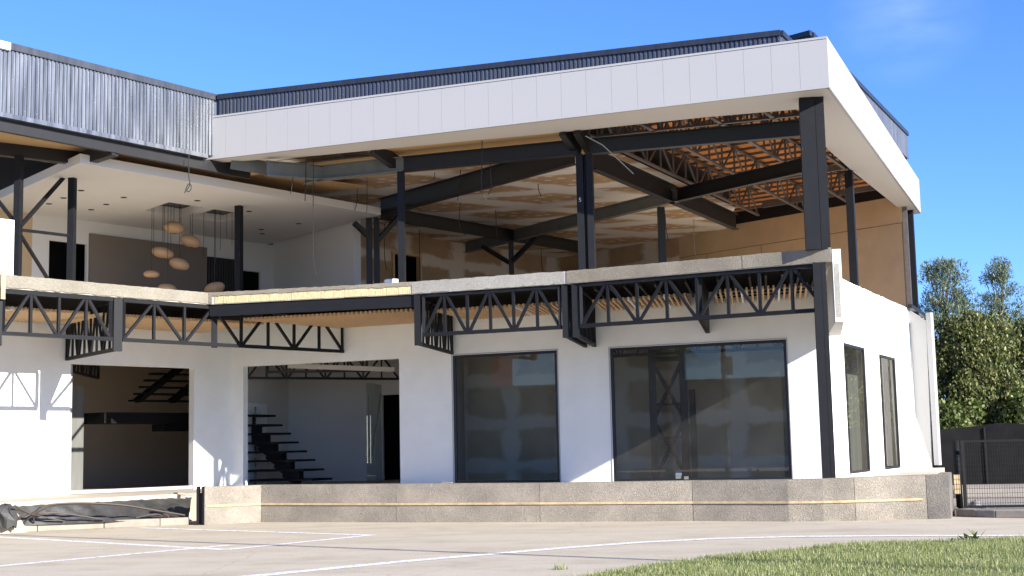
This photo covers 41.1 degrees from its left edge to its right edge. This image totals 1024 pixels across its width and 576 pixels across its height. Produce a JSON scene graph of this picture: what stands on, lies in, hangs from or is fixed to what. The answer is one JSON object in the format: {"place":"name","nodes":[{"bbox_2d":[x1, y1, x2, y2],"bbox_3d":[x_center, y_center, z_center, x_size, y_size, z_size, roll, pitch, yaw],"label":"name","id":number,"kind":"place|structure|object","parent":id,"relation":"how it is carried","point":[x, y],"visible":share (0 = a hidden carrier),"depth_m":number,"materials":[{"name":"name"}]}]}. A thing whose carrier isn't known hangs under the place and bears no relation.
{"place":"outdoors","nodes":[
{"label":"outdoors","id":0,"kind":"place"},
{"bbox_2d":[366,393,380,462],"bbox_3d":[-3.829,4.065,38.178,0.139,2.780,1.548,-3,-7,12],"label":"glass door","id":1,"kind":"structure","parent":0,"point":[370,442],"depth_m":37.69,"materials":[{"name":"silver glass"}]},
{"bbox_2d":[0,512,1023,575],"bbox_3d":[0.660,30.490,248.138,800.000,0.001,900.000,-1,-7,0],"label":"pavement","id":2,"kind":"structure","parent":0,"point":[386,542],"depth_m":22.89,"materials":[{"name":"concrete"}]},
{"bbox_2d":[26,517,189,531],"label":"kerb","id":3,"kind":"structure","parent":2,"relation":"on","point":[137,523],"depth_m":30.57,"materials":[{"name":"concrete"}]},
{"bbox_2d":[23,504,168,523],"bbox_3d":[-9.073,5.018,30.136,3.170,0.598,0.523,3,-8,-29],"label":"irrigation pipe","id":4,"kind":"object","parent":3,"relation":"on","point":[27,519],"visible":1,"depth_m":29.66,"materials":[{"name":"grey"}]},
{"bbox_2d":[13,497,191,525],"bbox_3d":[-9.289,4.989,30.404,1.343,0.441,5.830,-8,-9,44],"label":"plastic sheet","id":5,"kind":"object","parent":3,"relation":"on","point":[106,513],"visible":0.8,"depth_m":30.78,"materials":[{"name":"black plastic"}]},
{"bbox_2d":[0,504,18,528],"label":"plastic roll","id":6,"kind":"object","parent":5,"relation":"on","point":[9,517],"visible":1,"depth_m":29.09,"materials":[{"name":"grey plastic"}]},
{"bbox_2d":[33,512,103,522],"bbox_3d":[-9.681,4.997,29.910,1.542,0.238,0.294,2,-8,-29],"label":"irrigation pipe","id":7,"kind":"object","parent":5,"relation":"on","point":[66,514],"visible":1,"depth_m":29.79,"materials":[{"name":"grey"}]},
{"bbox_2d":[18,502,184,517],"bbox_3d":[-9.114,4.898,30.081,4.020,0.421,0.513,2,-8,-29],"label":"irrigation pipe","id":8,"kind":"object","parent":5,"relation":"on","point":[37,509],"visible":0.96,"depth_m":29.87,"materials":[{"name":"grey"}]},
{"bbox_2d":[14,505,63,521],"bbox_3d":[-10.225,4.868,29.524,0.110,0.421,1.227,-6,-8,37],"label":"irrigation pipe","id":9,"kind":"object","parent":8,"relation":"attached to","point":[16,506],"visible":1,"depth_m":29.55,"materials":[{"name":"grey"}]},
{"bbox_2d":[174,492,193,498],"bbox_3d":[-7.399,4.673,30.805,0.392,0.145,0.220,4,-8,-38],"label":"wooden board","id":10,"kind":"object","parent":5,"relation":"on","point":[181,495],"visible":1,"depth_m":30.71,"materials":[{"name":"wood"}]},
{"bbox_2d":[136,514,165,517],"bbox_3d":[-8.136,5.245,30.845,0.688,0.305,0.142,3,-8,-33],"label":"irrigation pipe","id":11,"kind":"object","parent":3,"relation":"on","point":[151,514],"visible":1,"depth_m":30.80,"materials":[{"name":"grey"}]},
{"bbox_2d":[0,30,944,533],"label":"commercial building","id":12,"kind":"structure","parent":2,"relation":"on","point":[776,328],"depth_m":34.98,"materials":[{"name":"white paint"}]},
{"bbox_2d":[0,270,5,298],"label":"timber strip","id":13,"kind":"object","parent":12,"relation":"attached to","point":[3,284],"visible":1,"depth_m":29.31,"materials":[{"name":"yellow wood"}]},
{"bbox_2d":[0,218,13,274],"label":"white board","id":14,"kind":"object","parent":12,"relation":"on","point":[6,244],"visible":1,"depth_m":29.67,"materials":[{"name":"white"}]},
{"bbox_2d":[143,238,159,277],"bbox_3d":[-9.806,-1.307,37.212,0.431,2.057,0.430,-1,-7,0],"label":"pendant lamp","id":15,"kind":"object","parent":12,"relation":"hanging from","point":[151,274],"visible":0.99,"depth_m":36.99,"materials":[{"name":"paper"}]},
{"bbox_2d":[153,228,153,258],"bbox_3d":[-9.746,-1.556,37.180,0.013,1.572,0.013,-1,-7,0],"label":"lamp flex","id":16,"kind":"object","parent":12,"relation":"hanging from","point":[153,243],"visible":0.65,"depth_m":37.13,"materials":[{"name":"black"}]},
{"bbox_2d":[152,237,173,258],"bbox_3d":[-9.586,-1.555,37.529,0.594,1.501,0.593,-1,-7,0],"label":"pendant lamp","id":17,"kind":"object","parent":12,"relation":"hanging from","point":[160,252],"visible":0.98,"depth_m":37.26,"materials":[{"name":"paper"}]},
{"bbox_2d":[164,204,164,244],"bbox_3d":[-9.507,-1.754,37.388,0.013,1.142,0.013,-1,-7,0],"label":"lamp flex","id":18,"kind":"object","parent":12,"relation":"hanging from","point":[164,224],"visible":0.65,"depth_m":37.38,"materials":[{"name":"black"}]},
{"bbox_2d":[158,247,176,289],"bbox_3d":[-9.367,-1.068,37.198,0.517,2.554,0.517,-1,-7,0],"label":"pendant lamp","id":19,"kind":"object","parent":12,"relation":"hanging from","point":[166,286],"visible":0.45,"depth_m":36.93,"materials":[{"name":"paper"}]},
{"bbox_2d":[164,221,183,233],"bbox_3d":[-9.288,-1.900,37.553,0.549,0.823,0.549,-1,-7,0],"label":"pendant lamp","id":20,"kind":"object","parent":12,"relation":"hanging from","point":[172,227],"visible":1,"depth_m":37.33,"materials":[{"name":"paper"}]},
{"bbox_2d":[169,205,188,269],"bbox_3d":[-9.164,-1.391,37.660,0.543,1.813,0.537,-1,-7,0],"label":"pendant lamp","id":21,"kind":"object","parent":12,"relation":"hanging from","point":[179,263],"visible":1,"depth_m":37.41,"materials":[{"name":"paper"}]},
{"bbox_2d":[184,155,191,192],"bbox_3d":[-7.669,-2.695,32.361,0.184,0.913,0.024,-1,-7,0],"label":"hanging cable","id":22,"kind":"object","parent":12,"relation":"hanging from","point":[189,184],"visible":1,"depth_m":32.33,"materials":[{"name":"black plastic"}]},
{"bbox_2d":[180,214,199,247],"bbox_3d":[-8.947,-1.690,38.005,0.565,1.151,0.556,-1,-7,0],"label":"pendant lamp","id":23,"kind":"object","parent":12,"relation":"hanging from","point":[188,240],"visible":1,"depth_m":37.77,"materials":[{"name":"paper"}]},
{"bbox_2d":[204,209,224,292],"bbox_3d":[-8.307,-1.027,38.173,0.565,2.456,0.560,-1,-7,0],"label":"pendant lamp","id":24,"kind":"object","parent":12,"relation":"hanging from","point":[214,286],"visible":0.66,"depth_m":37.89,"materials":[{"name":"paper"}]},
{"bbox_2d":[215,209,215,261],"bbox_3d":[-8.296,-1.491,38.243,0.013,1.518,0.013,-1,-7,0],"label":"lamp flex","id":25,"kind":"object","parent":12,"relation":"hanging from","point":[215,235],"visible":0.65,"depth_m":38.23,"materials":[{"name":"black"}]},
{"bbox_2d":[220,210,220,244],"bbox_3d":[-8.183,-1.650,38.344,0.013,1.184,0.013,-1,-7,0],"label":"lamp flex","id":26,"kind":"object","parent":12,"relation":"hanging from","point":[220,227],"visible":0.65,"depth_m":38.35,"materials":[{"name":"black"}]},
{"bbox_2d":[248,403,266,484],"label":"wrapped door","id":27,"kind":"structure","parent":12,"relation":"in","point":[261,409],"depth_m":40.35,"materials":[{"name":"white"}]},
{"bbox_2d":[305,159,306,200],"bbox_3d":[-5.032,-2.634,33.331,0.052,1.044,0.023,-1,-7,0],"label":"hanging cable","id":28,"kind":"object","parent":12,"relation":"hanging from","point":[305,181],"visible":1,"depth_m":33.32,"materials":[{"name":"black plastic"}]},
{"bbox_2d":[313,158,315,274],"bbox_3d":[-4.803,-1.735,33.182,0.082,2.875,0.017,-1,-7,0],"label":"hanging cable","id":29,"kind":"object","parent":12,"relation":"hanging from","point":[313,200],"visible":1,"depth_m":33.26,"materials":[{"name":"black plastic"}]},
{"bbox_2d":[384,224,386,269],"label":"hanging cable","id":30,"kind":"object","parent":12,"relation":"hanging from","point":[384,248],"visible":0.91,"depth_m":44.67,"materials":[{"name":"black plastic"}]},
{"bbox_2d":[384,279,397,282],"bbox_3d":[-2.914,-0.103,33.250,0.400,0.200,0.394,-1,-7,0],"label":"bucket","id":31,"kind":"object","parent":12,"relation":"on","point":[390,280],"visible":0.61,"depth_m":33.09,"materials":[{"name":"white plastic"}]},
{"bbox_2d":[419,229,419,278],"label":"hanging cable","id":32,"kind":"object","parent":12,"relation":"hanging from","point":[419,253],"visible":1,"depth_m":45.91,"materials":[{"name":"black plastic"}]},
{"bbox_2d":[459,203,465,234],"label":"hanging cable","id":33,"kind":"object","parent":12,"relation":"hanging from","point":[459,220],"visible":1,"depth_m":41.12,"materials":[{"name":"grey plastic"}]},
{"bbox_2d":[481,140,486,200],"bbox_3d":[-0.654,-2.719,31.694,0.134,1.442,0.022,-1,-7,0],"label":"hanging cable","id":34,"kind":"object","parent":12,"relation":"hanging from","point":[481,173],"visible":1,"depth_m":31.68,"materials":[{"name":"black plastic"}]},
{"bbox_2d":[453,350,559,482],"bbox_3d":[-0.157,3.307,34.878,2.923,3.303,0.070,-4,-7,23],"label":"window","id":35,"kind":"structure","parent":12,"relation":"in","point":[551,351],"depth_m":34.95,"materials":[{"name":"black"}]},
{"bbox_2d":[585,136,633,173],"bbox_3d":[2.187,-2.983,30.629,1.063,0.905,0.026,-1,-7,0],"label":"conduit","id":36,"kind":"object","parent":12,"relation":"attached to","point":[611,153],"visible":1,"depth_m":30.62,"materials":[{"name":"grey"}]},
{"bbox_2d":[610,339,791,480],"bbox_3d":[4.487,2.982,32.869,4.389,3.283,0.070,-4,-7,23],"label":"window","id":37,"kind":"structure","parent":12,"relation":"in","point":[783,341],"depth_m":32.93,"materials":[{"name":"black"}]},
{"bbox_2d":[843,343,869,473],"bbox_3d":[8.607,3.025,34.242,0.070,3.178,2.489,-4,-7,26],"label":"window","id":38,"kind":"structure","parent":12,"relation":"in","point":[844,344],"depth_m":35.25,"materials":[{"name":"black"}]},
{"bbox_2d":[879,354,900,469],"bbox_3d":[10.468,3.454,38.010,0.070,3.118,2.341,-4,-7,26],"label":"window","id":39,"kind":"structure","parent":12,"relation":"in","point":[882,356],"depth_m":38.96,"materials":[{"name":"black"}]},
{"bbox_2d":[0,527,1023,575],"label":"road marking","id":40,"kind":"object","parent":2,"relation":"on","point":[318,569],"visible":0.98,"depth_m":22.53,"materials":[{"name":"white paint"}]},
{"bbox_2d":[196,472,953,524],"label":"retaining wall","id":41,"kind":"structure","parent":2,"relation":"on","point":[904,497],"depth_m":28.89,"materials":[{"name":"concrete"}]},
{"bbox_2d":[676,473,681,478],"bbox_3d":[3.612,4.068,29.617,0.130,0.125,0.080,-2,-7,10],"label":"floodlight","id":42,"kind":"object","parent":41,"relation":"on","point":[678,475],"visible":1,"depth_m":29.59,"materials":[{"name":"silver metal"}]},
{"bbox_2d":[552,533,1023,575],"bbox_3d":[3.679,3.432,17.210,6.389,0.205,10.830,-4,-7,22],"label":"grass","id":43,"kind":"structure","parent":2,"relation":"on","point":[852,560],"depth_m":17.50,"materials":[{"name":"green plant"}]},
{"bbox_2d":[951,529,983,539],"bbox_3d":[6.962,3.781,20.995,0.554,0.186,0.303,0,-7,-8],"label":"weed","id":44,"kind":"object","parent":43,"relation":"on","point":[974,537],"visible":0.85,"depth_m":20.98,"materials":[{"name":"green plant"}]},
{"bbox_2d":[956,509,1023,517],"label":"kerb","id":45,"kind":"structure","parent":2,"relation":"on","point":[990,513],"depth_m":27.22,"materials":[{"name":"grey concrete"}]},
{"bbox_2d":[0,0,1023,407],"label":"sky","id":46,"kind":"structure","parent":0,"point":[951,72],"materials":[{"name":"blue"}]},
{"bbox_2d":[953,484,1023,514],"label":"gravel yard","id":47,"kind":"structure","parent":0,"point":[998,499],"depth_m":32.41,"materials":[{"name":"grey stone"}]},
{"bbox_2d":[928,336,947,426],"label":"hedge tree","id":48,"kind":"object","parent":47,"relation":"on","point":[941,380],"visible":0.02,"depth_m":46.39,"materials":[{"name":"green plant"}]},
{"bbox_2d":[910,256,991,401],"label":"feathery tree","id":49,"kind":"object","parent":47,"relation":"on","point":[941,304],"visible":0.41,"depth_m":50.39,"materials":[{"name":"green plant"}]},
{"bbox_2d":[952,441,957,506],"bbox_3d":[9.580,4.013,29.479,0.110,1.438,0.086,-1,-7,0],"label":"gate post","id":50,"kind":"object","parent":47,"relation":"on","point":[954,470],"visible":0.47,"depth_m":29.48,"materials":[{"name":"grey metal"}]},
{"bbox_2d":[930,397,986,429],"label":"green shrub","id":51,"kind":"object","parent":47,"relation":"on","point":[963,417],"visible":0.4,"depth_m":44.83,"materials":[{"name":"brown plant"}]},
{"bbox_2d":[953,440,963,508],"bbox_3d":[9.405,3.938,28.806,0.140,1.438,0.114,-1,-7,0],"label":"gate post","id":52,"kind":"object","parent":47,"relation":"on","point":[957,468],"visible":0.66,"depth_m":28.78,"materials":[{"name":"grey metal"}]},
{"bbox_2d":[953,474,960,493],"bbox_3d":[9.346,4.124,28.720,0.130,0.410,0.040,-2,-7,7],"label":"timber offcut","id":53,"kind":"object","parent":52,"relation":"attached to","point":[956,482],"visible":1,"depth_m":28.70,"materials":[{"name":"yellow wood"}]},
{"bbox_2d":[968,500,981,504],"bbox_3d":[10.023,4.668,29.553,0.257,0.172,0.261,2,-8,-29],"label":"stone","id":54,"kind":"object","parent":47,"relation":"on","point":[977,502],"visible":0.44,"depth_m":29.50,"materials":[{"name":"grey stone"}]},
{"bbox_2d":[930,308,1023,425],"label":"hedge tree","id":55,"kind":"object","parent":47,"relation":"on","point":[973,343],"visible":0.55,"depth_m":45.93,"materials":[{"name":"green plant"}]},
{"bbox_2d":[931,423,1023,484],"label":"shade cloth fence","id":56,"kind":"object","parent":47,"relation":"on","point":[996,431],"visible":0.77,"depth_m":43.37,"materials":[{"name":"black fabric"}]},
{"bbox_2d":[960,439,1023,507],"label":"gate","id":57,"kind":"structure","parent":47,"relation":"on","point":[964,474],"depth_m":28.34,"materials":[{"name":"grey metal"}]},
{"bbox_2d":[962,488,1023,497],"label":"concrete path","id":58,"kind":"structure","parent":47,"relation":"on","point":[989,491],"depth_m":35.27,"materials":[{"name":"grey concrete"}]},
{"bbox_2d":[975,255,1023,333],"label":"feathery tree","id":59,"kind":"object","parent":47,"relation":"on","point":[1002,275],"visible":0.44,"depth_m":51.13,"materials":[{"name":"green plant"}]},
{"bbox_2d":[988,315,1023,422],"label":"hedge tree","id":60,"kind":"object","parent":47,"relation":"on","point":[1018,325],"visible":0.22,"depth_m":46.85,"materials":[{"name":"green plant"}]},
{"bbox_2d":[989,385,1023,423],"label":"green shrub","id":61,"kind":"object","parent":47,"relation":"on","point":[1017,402],"visible":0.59,"depth_m":45.04,"materials":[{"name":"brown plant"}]}
]}

